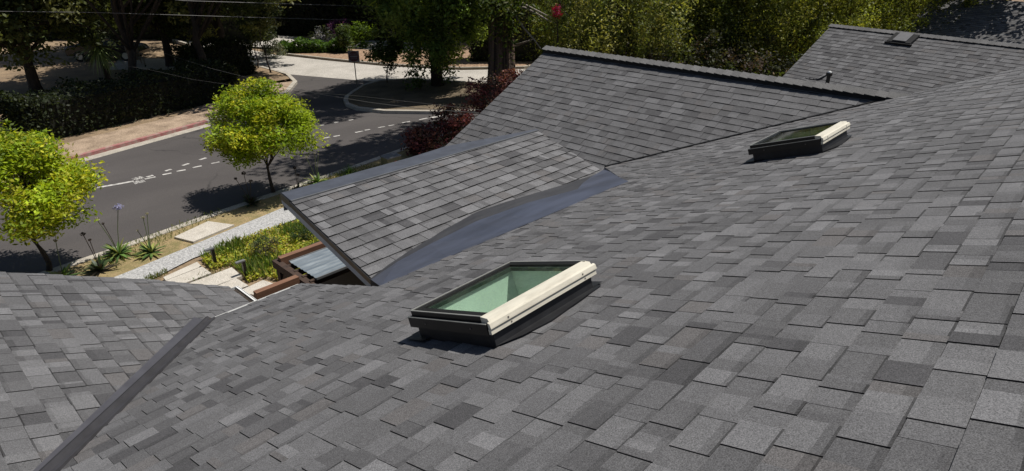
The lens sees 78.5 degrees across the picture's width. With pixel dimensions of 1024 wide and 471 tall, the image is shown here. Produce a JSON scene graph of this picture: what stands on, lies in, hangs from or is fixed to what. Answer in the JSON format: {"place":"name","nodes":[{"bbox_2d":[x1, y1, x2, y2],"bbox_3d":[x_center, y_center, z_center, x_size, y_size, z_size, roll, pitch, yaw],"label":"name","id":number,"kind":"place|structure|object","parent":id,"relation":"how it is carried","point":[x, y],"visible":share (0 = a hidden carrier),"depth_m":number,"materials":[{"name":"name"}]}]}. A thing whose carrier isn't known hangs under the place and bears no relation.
{"place":"outdoors","nodes":[
{"label":"outdoors","id":0,"kind":"place"},
{"bbox_2d":[124,46,145,64],"bbox_3d":[-23.223,-11.082,38.633,0.840,1.100,0.720,22,33,38],"label":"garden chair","id":1,"kind":"object","parent":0,"point":[138,55],"visible":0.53,"depth_m":38.75,"materials":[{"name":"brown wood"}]},
{"bbox_2d":[109,58,177,69],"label":"patio","id":2,"kind":"structure","parent":0,"point":[155,63],"depth_m":38.84,"materials":[{"name":"concrete"}]},
{"bbox_2d":[0,39,289,144],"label":"garden","id":3,"kind":"object","parent":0,"point":[15,80],"visible":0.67,"depth_m":36.00,"materials":[{"name":"soil"}]},
{"bbox_2d":[73,31,123,81],"bbox_3d":[-21.844,-9.377,33.320,2.790,2.933,2.898,22,33,38],"label":"cordyline","id":4,"kind":"object","parent":3,"relation":"on","point":[98,53],"visible":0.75,"depth_m":33.04,"materials":[{"name":"green plant"}]},
{"bbox_2d":[59,15,142,34],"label":"oak","id":5,"kind":"object","parent":3,"relation":"on","point":[98,26],"visible":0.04,"depth_m":41.28,"materials":[{"name":"green plant"}]},
{"bbox_2d":[64,35,149,61],"bbox_3d":[-26.027,-12.090,40.368,4.489,1.446,1.780,-2,25,-4],"label":"shrub","id":6,"kind":"object","parent":3,"relation":"on","point":[142,49],"visible":0.4,"depth_m":39.69,"materials":[{"name":"plant"}]},
{"bbox_2d":[0,58,239,142],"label":"hedge","id":7,"kind":"object","parent":3,"relation":"on","point":[93,106],"visible":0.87,"depth_m":25.95,"materials":[{"name":"green plant"}]},
{"bbox_2d":[86,0,161,79],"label":"oak","id":8,"kind":"object","parent":3,"relation":"on","point":[127,40],"visible":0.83,"depth_m":28.31,"materials":[{"name":"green plant"}]},
{"bbox_2d":[72,0,248,66],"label":"oak","id":9,"kind":"object","parent":3,"relation":"on","point":[154,24],"visible":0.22,"depth_m":35.51,"materials":[{"name":"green plant"}]},
{"bbox_2d":[188,0,222,67],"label":"oak","id":10,"kind":"object","parent":3,"relation":"on","point":[197,32],"visible":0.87,"depth_m":32.35,"materials":[{"name":"brown plant"}]},
{"bbox_2d":[169,35,257,76],"bbox_3d":[-16.417,-9.634,34.748,2.099,2.685,4.296,14,29,28],"label":"hedge","id":11,"kind":"object","parent":3,"relation":"on","point":[234,51],"visible":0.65,"depth_m":34.52,"materials":[{"name":"green plant"}]},
{"bbox_2d":[146,0,300,43],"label":"oak","id":12,"kind":"object","parent":3,"relation":"on","point":[181,10],"visible":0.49,"depth_m":35.58,"materials":[{"name":"green plant"}]},
{"bbox_2d":[231,8,268,67],"bbox_3d":[-15.134,-11.520,37.019,1.725,3.679,2.078,22,33,38],"label":"sapling","id":13,"kind":"object","parent":3,"relation":"on","point":[251,35],"visible":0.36,"depth_m":36.78,"materials":[{"name":"green plant"}]},
{"bbox_2d":[231,0,284,72],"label":"sapling","id":14,"kind":"object","parent":3,"relation":"on","point":[261,6],"visible":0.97,"depth_m":34.83,"materials":[{"name":"green plant"}]},
{"bbox_2d":[54,81,292,157],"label":"pavement","id":15,"kind":"structure","parent":0,"point":[197,114],"depth_m":25.28,"materials":[{"name":"beige concrete"}]},
{"bbox_2d":[174,221,234,242],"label":"concrete slab","id":16,"kind":"structure","parent":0,"point":[205,230],"depth_m":16.52,"materials":[{"name":"beige concrete"}]},
{"bbox_2d":[114,207,295,278],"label":"gravel path","id":17,"kind":"structure","parent":0,"point":[181,256],"depth_m":15.89,"materials":[{"name":"grey gravel"}]},
{"bbox_2d":[154,219,313,285],"bbox_3d":[-5.944,3.956,8.010,16.300,0.001,60.000,22,33,38],"label":"front garden","id":18,"kind":"object","parent":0,"point":[198,259],"visible":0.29,"depth_m":14.79,"materials":[{"name":"soil"}]},
{"bbox_2d":[163,262,201,280],"bbox_3d":[-7.645,0.862,14.546,0.303,0.100,0.901,18,30,33],"label":"paver step","id":19,"kind":"object","parent":18,"relation":"on","point":[194,266],"visible":0.71,"depth_m":14.54,"materials":[{"name":"concrete"}]},
{"bbox_2d":[166,267,211,282],"bbox_3d":[-7.309,0.973,14.238,0.464,0.100,0.847,18,31,33],"label":"paver step","id":20,"kind":"object","parent":18,"relation":"on","point":[190,275],"visible":0.57,"depth_m":14.25,"materials":[{"name":"concrete"}]},
{"bbox_2d":[204,247,216,264],"bbox_3d":[-7.081,0.513,14.754,0.080,0.455,0.210,22,33,38],"label":"path light","id":21,"kind":"object","parent":18,"relation":"on","point":[212,251],"visible":0.93,"depth_m":14.73,"materials":[{"name":"brown metal"}]},
{"bbox_2d":[191,267,242,284],"bbox_3d":[-6.647,1.026,14.055,0.584,0.100,1.036,22,33,38],"label":"paver step","id":22,"kind":"object","parent":18,"relation":"on","point":[224,276],"visible":0.57,"depth_m":14.11,"materials":[{"name":"concrete"}]},
{"bbox_2d":[218,278,248,288],"bbox_3d":[-6.126,1.139,13.743,0.517,0.100,0.491,22,33,38],"label":"paver step","id":23,"kind":"object","parent":18,"relation":"on","point":[235,282],"visible":0.43,"depth_m":13.76,"materials":[{"name":"concrete"}]},
{"bbox_2d":[235,259,246,278],"bbox_3d":[-6.111,0.779,14.186,0.080,0.455,0.210,22,33,38],"label":"path light","id":24,"kind":"object","parent":18,"relation":"on","point":[243,264],"visible":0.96,"depth_m":14.16,"materials":[{"name":"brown metal"}]},
{"bbox_2d":[243,280,272,296],"bbox_3d":[-5.525,1.179,13.585,0.467,0.100,0.643,13,28,26],"label":"paver step","id":25,"kind":"object","parent":18,"relation":"on","point":[255,286],"visible":0.36,"depth_m":13.62,"materials":[{"name":"concrete"}]},
{"bbox_2d":[199,218,319,281],"bbox_3d":[-5.092,0.173,15.725,3.385,0.336,4.493,22,33,38],"label":"ground cover","id":26,"kind":"object","parent":18,"relation":"on","point":[254,263],"visible":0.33,"depth_m":15.31,"materials":[{"name":"green plant"}]},
{"bbox_2d":[248,227,280,256],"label":"lavender","id":27,"kind":"object","parent":18,"relation":"on","point":[265,240],"visible":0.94,"depth_m":15.16,"materials":[{"name":"green plant"}]},
{"bbox_2d":[285,223,314,242],"bbox_3d":[-5.334,-0.009,15.953,0.713,0.710,0.789,22,33,38],"label":"rosemary","id":28,"kind":"object","parent":18,"relation":"on","point":[303,236],"visible":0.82,"depth_m":15.86,"materials":[{"name":"green plant"}]},
{"bbox_2d":[253,241,350,299],"bbox_3d":[-3.229,1.624,10.171,1.470,2.431,1.623,22,33,38],"label":"pergola","id":29,"kind":"object","parent":18,"relation":"on","point":[319,262],"visible":0.54,"depth_m":9.84,"materials":[{"name":"brown wood"}]},
{"bbox_2d":[616,0,623,32],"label":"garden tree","id":30,"kind":"object","parent":18,"relation":"on","point":[617,14],"visible":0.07,"depth_m":27.18,"materials":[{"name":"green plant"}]},
{"bbox_2d":[57,138,446,276],"bbox_3d":[-14.372,3.490,8.969,1.552,0.001,50.564,17,30,32],"label":"planting strip","id":31,"kind":"object","parent":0,"point":[239,216],"visible":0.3,"depth_m":16.25,"materials":[{"name":"soil"}]},
{"bbox_2d":[47,239,83,275],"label":"agapanthus","id":32,"kind":"object","parent":31,"relation":"on","point":[66,271],"visible":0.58,"depth_m":14.28,"materials":[{"name":"green plant"}]},
{"bbox_2d":[79,232,118,275],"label":"agapanthus","id":33,"kind":"object","parent":31,"relation":"on","point":[98,265],"visible":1,"depth_m":14.52,"materials":[{"name":"green plant"}]},
{"bbox_2d":[94,204,135,261],"bbox_3d":[-9.661,-0.062,15.027,0.981,1.233,0.992,22,33,38],"label":"agapanthus","id":34,"kind":"object","parent":31,"relation":"on","point":[114,251],"visible":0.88,"depth_m":15.22,"materials":[{"name":"green plant"}]},
{"bbox_2d":[129,212,166,258],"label":"agapanthus","id":35,"kind":"object","parent":31,"relation":"on","point":[148,248],"visible":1,"depth_m":15.32,"materials":[{"name":"green plant"}]},
{"bbox_2d":[100,164,379,279],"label":"verge grass","id":36,"kind":"structure","parent":31,"relation":"on","point":[150,276],"depth_m":16.04,"materials":[{"name":"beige plant"}]},
{"bbox_2d":[234,171,260,207],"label":"agapanthus","id":37,"kind":"object","parent":31,"relation":"on","point":[248,199],"visible":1,"depth_m":18.17,"materials":[{"name":"green plant"}]},
{"bbox_2d":[289,166,302,189],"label":"agapanthus","id":38,"kind":"object","parent":31,"relation":"on","point":[296,181],"visible":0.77,"depth_m":19.18,"materials":[{"name":"green plant"}]},
{"bbox_2d":[303,153,326,184],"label":"agapanthus","id":39,"kind":"object","parent":31,"relation":"on","point":[316,178],"visible":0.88,"depth_m":19.79,"materials":[{"name":"green plant"}]},
{"bbox_2d":[342,166,358,175],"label":"grass tuft","id":40,"kind":"object","parent":31,"relation":"on","point":[349,170],"visible":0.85,"depth_m":20.71,"materials":[{"name":"green plant"}]},
{"bbox_2d":[380,152,401,164],"bbox_3d":[-4.117,-2.520,21.366,0.440,0.440,0.580,22,33,38],"label":"boulder","id":41,"kind":"object","parent":31,"relation":"on","point":[389,157],"visible":0.64,"depth_m":21.20,"materials":[{"name":"grey stone"}]},
{"bbox_2d":[399,120,450,155],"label":"red shrub","id":42,"kind":"object","parent":31,"relation":"on","point":[424,140],"visible":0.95,"depth_m":22.14,"materials":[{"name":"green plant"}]},
{"bbox_2d":[460,76,505,118],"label":"red shrub","id":43,"kind":"object","parent":31,"relation":"on","point":[484,88],"visible":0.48,"depth_m":25.09,"materials":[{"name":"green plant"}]},
{"bbox_2d":[0,63,692,272],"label":"street","id":44,"kind":"structure","parent":0,"point":[174,197],"depth_m":20.89,"materials":[{"name":"grey asphalt"}]},
{"bbox_2d":[5,124,210,181],"bbox_3d":[-18.091,-0.291,17.197,0.419,0.060,23.136,12,28,25],"label":"gutter pan","id":45,"kind":"object","parent":44,"relation":"on","point":[95,156],"visible":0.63,"depth_m":24.15,"materials":[{"name":"concrete"}]},
{"bbox_2d":[133,176,143,183],"bbox_3d":[-12.131,-1.808,20.396,0.375,0.001,0.762,-16,30,-31],"label":"dashed lane line","id":46,"kind":"object","parent":44,"relation":"on","point":[140,181],"visible":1,"depth_m":20.39,"materials":[{"name":"paint"}]},
{"bbox_2d":[97,115,442,187],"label":"lane dashes","id":47,"kind":"object","parent":44,"relation":"on","point":[218,162],"visible":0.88,"depth_m":21.52,"materials":[{"name":"paint"}]},
{"bbox_2d":[343,78,484,113],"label":"island kerb","id":48,"kind":"structure","parent":44,"relation":"on","point":[368,109],"depth_m":28.53,"materials":[{"name":"concrete"}]},
{"bbox_2d":[183,41,524,80],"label":"concrete road","id":49,"kind":"structure","parent":0,"point":[314,67],"depth_m":37.74,"materials":[{"name":"grey concrete"}]},
{"bbox_2d":[251,35,465,49],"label":"driveway","id":50,"kind":"structure","parent":0,"point":[285,38],"depth_m":48.46,"materials":[{"name":"concrete"}]},
{"bbox_2d":[291,43,533,66],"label":"mulch bed","id":51,"kind":"object","parent":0,"point":[464,62],"visible":0.18,"depth_m":40.99,"materials":[{"name":"brown soil"}]},
{"bbox_2d":[279,36,347,53],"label":"fern bed","id":52,"kind":"object","parent":51,"relation":"on","point":[330,46],"visible":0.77,"depth_m":42.96,"materials":[{"name":"green plant"}]},
{"bbox_2d":[334,23,355,51],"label":"upright shrub","id":53,"kind":"object","parent":51,"relation":"on","point":[342,36],"visible":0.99,"depth_m":42.58,"materials":[{"name":"green plant"}]},
{"bbox_2d":[348,80,493,109],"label":"traffic island","id":54,"kind":"structure","parent":0,"point":[394,91],"depth_m":31.08,"materials":[{"name":"soil"}]},
{"bbox_2d":[348,51,359,87],"bbox_3d":[-8.050,-8.461,32.216,0.550,1.995,0.071,-4,25,-8],"label":"road sign","id":55,"kind":"object","parent":54,"relation":"on","point":[353,56],"visible":0.98,"depth_m":31.91,"materials":[{"name":"metal"}]},
{"bbox_2d":[357,28,405,82],"bbox_3d":[-6.660,-9.418,33.236,2.346,3.075,2.410,22,33,38],"label":"sapling","id":56,"kind":"object","parent":54,"relation":"on","point":[389,53],"visible":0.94,"depth_m":32.71,"materials":[{"name":"green plant"}]},
{"bbox_2d":[352,0,487,92],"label":"cedar","id":57,"kind":"object","parent":54,"relation":"on","point":[425,25],"visible":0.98,"depth_m":30.45,"materials":[{"name":"green plant"}]},
{"bbox_2d":[0,11,371,20],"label":"overhead wire","id":58,"kind":"object","parent":57,"relation":"attached to","point":[166,14],"visible":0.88,"depth_m":25.26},
{"bbox_2d":[180,0,402,7],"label":"overhead wire","id":59,"kind":"object","parent":57,"relation":"attached to","point":[279,3],"visible":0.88,"depth_m":25.83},
{"bbox_2d":[465,0,571,97],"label":"redwood","id":60,"kind":"object","parent":54,"relation":"on","point":[500,15],"visible":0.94,"depth_m":29.09,"materials":[{"name":"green plant"}]},
{"bbox_2d":[32,0,1023,85],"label":"ground","id":61,"kind":"structure","parent":0,"point":[294,35],"depth_m":49.50,"materials":[{"name":"soil"}]},
{"bbox_2d":[0,118,110,271],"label":"street tree","id":62,"kind":"object","parent":61,"relation":"on","point":[47,189],"visible":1,"depth_m":13.32,"materials":[{"name":"green plant"}]},
{"bbox_2d":[0,0,146,94],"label":"oak","id":63,"kind":"object","parent":61,"relation":"on","point":[19,37],"visible":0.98,"depth_m":30.07,"materials":[{"name":"green plant"}]},
{"bbox_2d":[17,120,207,174],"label":"red kerb","id":64,"kind":"structure","parent":61,"relation":"on","point":[132,141],"depth_m":24.12,"materials":[{"name":"paint"}]},
{"bbox_2d":[7,2,277,40],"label":"screen hedge","id":65,"kind":"object","parent":61,"relation":"on","point":[156,35],"visible":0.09,"depth_m":48.71,"materials":[{"name":"green plant"}]},
{"bbox_2d":[171,39,297,123],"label":"kerb","id":66,"kind":"structure","parent":61,"relation":"on","point":[293,84],"depth_m":34.86,"materials":[{"name":"concrete"}]},
{"bbox_2d":[39,131,451,273],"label":"kerb","id":67,"kind":"structure","parent":61,"relation":"on","point":[90,257],"depth_m":17.49,"materials":[{"name":"concrete"}]},
{"bbox_2d":[199,76,330,192],"bbox_3d":[-7.338,-2.831,18.530,3.141,3.580,3.242,22,33,38],"label":"street tree","id":68,"kind":"object","parent":61,"relation":"on","point":[261,110],"visible":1,"depth_m":17.85,"materials":[{"name":"green plant"}]},
{"bbox_2d":[257,39,287,57],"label":"grey shrub","id":69,"kind":"object","parent":61,"relation":"on","point":[274,46],"visible":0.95,"depth_m":41.49,"materials":[{"name":"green plant"}]},
{"bbox_2d":[272,0,345,35],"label":"screen hedge","id":70,"kind":"object","parent":61,"relation":"on","point":[312,17],"visible":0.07,"depth_m":51.75,"materials":[{"name":"green plant"}]},
{"bbox_2d":[308,25,336,41],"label":"white flower bush","id":71,"kind":"object","parent":61,"relation":"on","point":[318,34],"visible":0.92,"depth_m":47.12,"materials":[{"name":"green plant"}]},
{"bbox_2d":[323,18,357,39],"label":"purple bush","id":72,"kind":"object","parent":61,"relation":"on","point":[331,24],"visible":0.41,"depth_m":47.40,"materials":[{"name":"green plant"}]},
{"bbox_2d":[348,21,376,46],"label":"yellow shrub","id":73,"kind":"object","parent":61,"relation":"on","point":[360,32],"visible":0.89,"depth_m":44.81,"materials":[{"name":"green plant"}]},
{"bbox_2d":[342,0,464,40],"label":"screen hedge","id":74,"kind":"object","parent":61,"relation":"on","point":[350,14],"visible":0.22,"depth_m":48.10,"materials":[{"name":"green plant"}]},
{"bbox_2d":[277,52,529,69],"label":"bed kerb","id":75,"kind":"structure","parent":61,"relation":"on","point":[380,64],"depth_m":39.66,"materials":[{"name":"concrete"}]},
{"bbox_2d":[427,102,480,144],"bbox_3d":[-1.943,-3.959,23.106,1.721,1.796,2.164,22,33,38],"label":"red shrub","id":76,"kind":"object","parent":61,"relation":"on","point":[464,119],"visible":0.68,"depth_m":22.73,"materials":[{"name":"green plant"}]},
{"bbox_2d":[488,68,525,96],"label":"red shrub","id":77,"kind":"object","parent":61,"relation":"on","point":[507,81],"visible":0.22,"depth_m":27.11,"materials":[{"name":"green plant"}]},
{"bbox_2d":[0,45,1023,470],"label":"house","id":78,"kind":"structure","parent":61,"relation":"on","point":[560,259],"depth_m":3.67,"materials":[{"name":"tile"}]},
{"bbox_2d":[96,61,477,109],"bbox_3d":[-7.997,-5.091,19.887,22.371,1.920,2.748,21,32,37],"label":"overhead wire","id":79,"kind":"object","parent":78,"relation":"attached to","point":[312,92],"visible":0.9,"depth_m":18.89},
{"bbox_2d":[113,34,478,112],"bbox_3d":[-12.238,-7.599,25.478,1.810,2.039,37.315,-20,32,-37],"label":"overhead wire","id":80,"kind":"object","parent":78,"relation":"attached to","point":[341,97],"visible":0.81,"depth_m":18.22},
{"bbox_2d":[551,4,563,46],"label":"flowering shrub","id":81,"kind":"object","parent":61,"relation":"on","point":[556,11],"visible":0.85,"depth_m":25.05,"materials":[{"name":"red plant"}]},
{"bbox_2d":[514,0,639,65],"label":"tree","id":82,"kind":"object","parent":61,"relation":"on","point":[547,36],"visible":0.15,"depth_m":31.75,"materials":[{"name":"green plant"}]},
{"bbox_2d":[467,0,698,61],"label":"screen hedge","id":83,"kind":"object","parent":61,"relation":"on","point":[481,54],"visible":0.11,"depth_m":39.58,"materials":[{"name":"green plant"}]},
{"bbox_2d":[561,28,636,56],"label":"understorey shrub","id":84,"kind":"object","parent":61,"relation":"on","point":[628,38],"visible":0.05,"depth_m":25.70,"materials":[{"name":"green plant"}]},
{"bbox_2d":[536,0,699,64],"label":"tree","id":85,"kind":"object","parent":61,"relation":"on","point":[574,27],"visible":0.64,"depth_m":25.04,"materials":[{"name":"green plant"}]},
{"bbox_2d":[555,0,700,61],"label":"tree","id":86,"kind":"object","parent":61,"relation":"on","point":[680,4],"visible":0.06,"depth_m":28.59,"materials":[{"name":"green plant"}]},
{"bbox_2d":[614,25,697,65],"bbox_3d":[5.646,-6.686,26.218,4.599,4.081,4.757,22,33,38],"label":"understorey shrub","id":87,"kind":"object","parent":61,"relation":"on","point":[649,56],"visible":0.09,"depth_m":25.79,"materials":[{"name":"green plant"}]},
{"bbox_2d":[603,0,764,65],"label":"tree","id":88,"kind":"object","parent":61,"relation":"on","point":[728,30],"visible":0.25,"depth_m":27.57,"materials":[{"name":"green plant"}]},
{"bbox_2d":[678,29,771,75],"bbox_3d":[8.420,-6.487,26.013,4.333,3.890,4.516,22,33,38],"label":"understorey shrub","id":89,"kind":"object","parent":61,"relation":"on","point":[713,61],"visible":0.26,"depth_m":25.84,"materials":[{"name":"green plant"}]},
{"bbox_2d":[665,0,827,74],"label":"tree","id":90,"kind":"object","parent":61,"relation":"on","point":[761,22],"visible":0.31,"depth_m":27.70,"materials":[{"name":"green plant"}]},
{"bbox_2d":[715,34,802,76],"bbox_3d":[10.724,-6.291,25.863,4.909,3.659,4.825,22,33,38],"label":"understorey shrub","id":91,"kind":"object","parent":61,"relation":"on","point":[777,67],"visible":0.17,"depth_m":25.66,"materials":[{"name":"green plant"}]},
{"bbox_2d":[656,0,918,57],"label":"screen hedge","id":92,"kind":"object","parent":61,"relation":"on","point":[810,27],"depth_m":38.94,"materials":[{"name":"green plant"}]},
{"bbox_2d":[696,0,882,76],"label":"tree","id":93,"kind":"object","parent":61,"relation":"on","point":[803,35],"visible":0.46,"depth_m":27.03,"materials":[{"name":"green plant"}]},
{"bbox_2d":[784,0,940,71],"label":"tree","id":94,"kind":"object","parent":61,"relation":"on","point":[879,23],"visible":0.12,"depth_m":28.68,"materials":[{"name":"green plant"}]},
{"bbox_2d":[783,24,1023,93],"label":"neighbouring wing","id":95,"kind":"structure","parent":61,"relation":"on","point":[900,62],"depth_m":15.59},
{"bbox_2d":[840,0,992,30],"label":"tree","id":96,"kind":"object","parent":61,"relation":"on","point":[966,3],"visible":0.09,"depth_m":30.19,"materials":[{"name":"green plant"}]},
{"bbox_2d":[902,0,1023,43],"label":"distant house","id":97,"kind":"structure","parent":61,"relation":"on","point":[999,20],"depth_m":28.44,"materials":[{"name":"concrete"}]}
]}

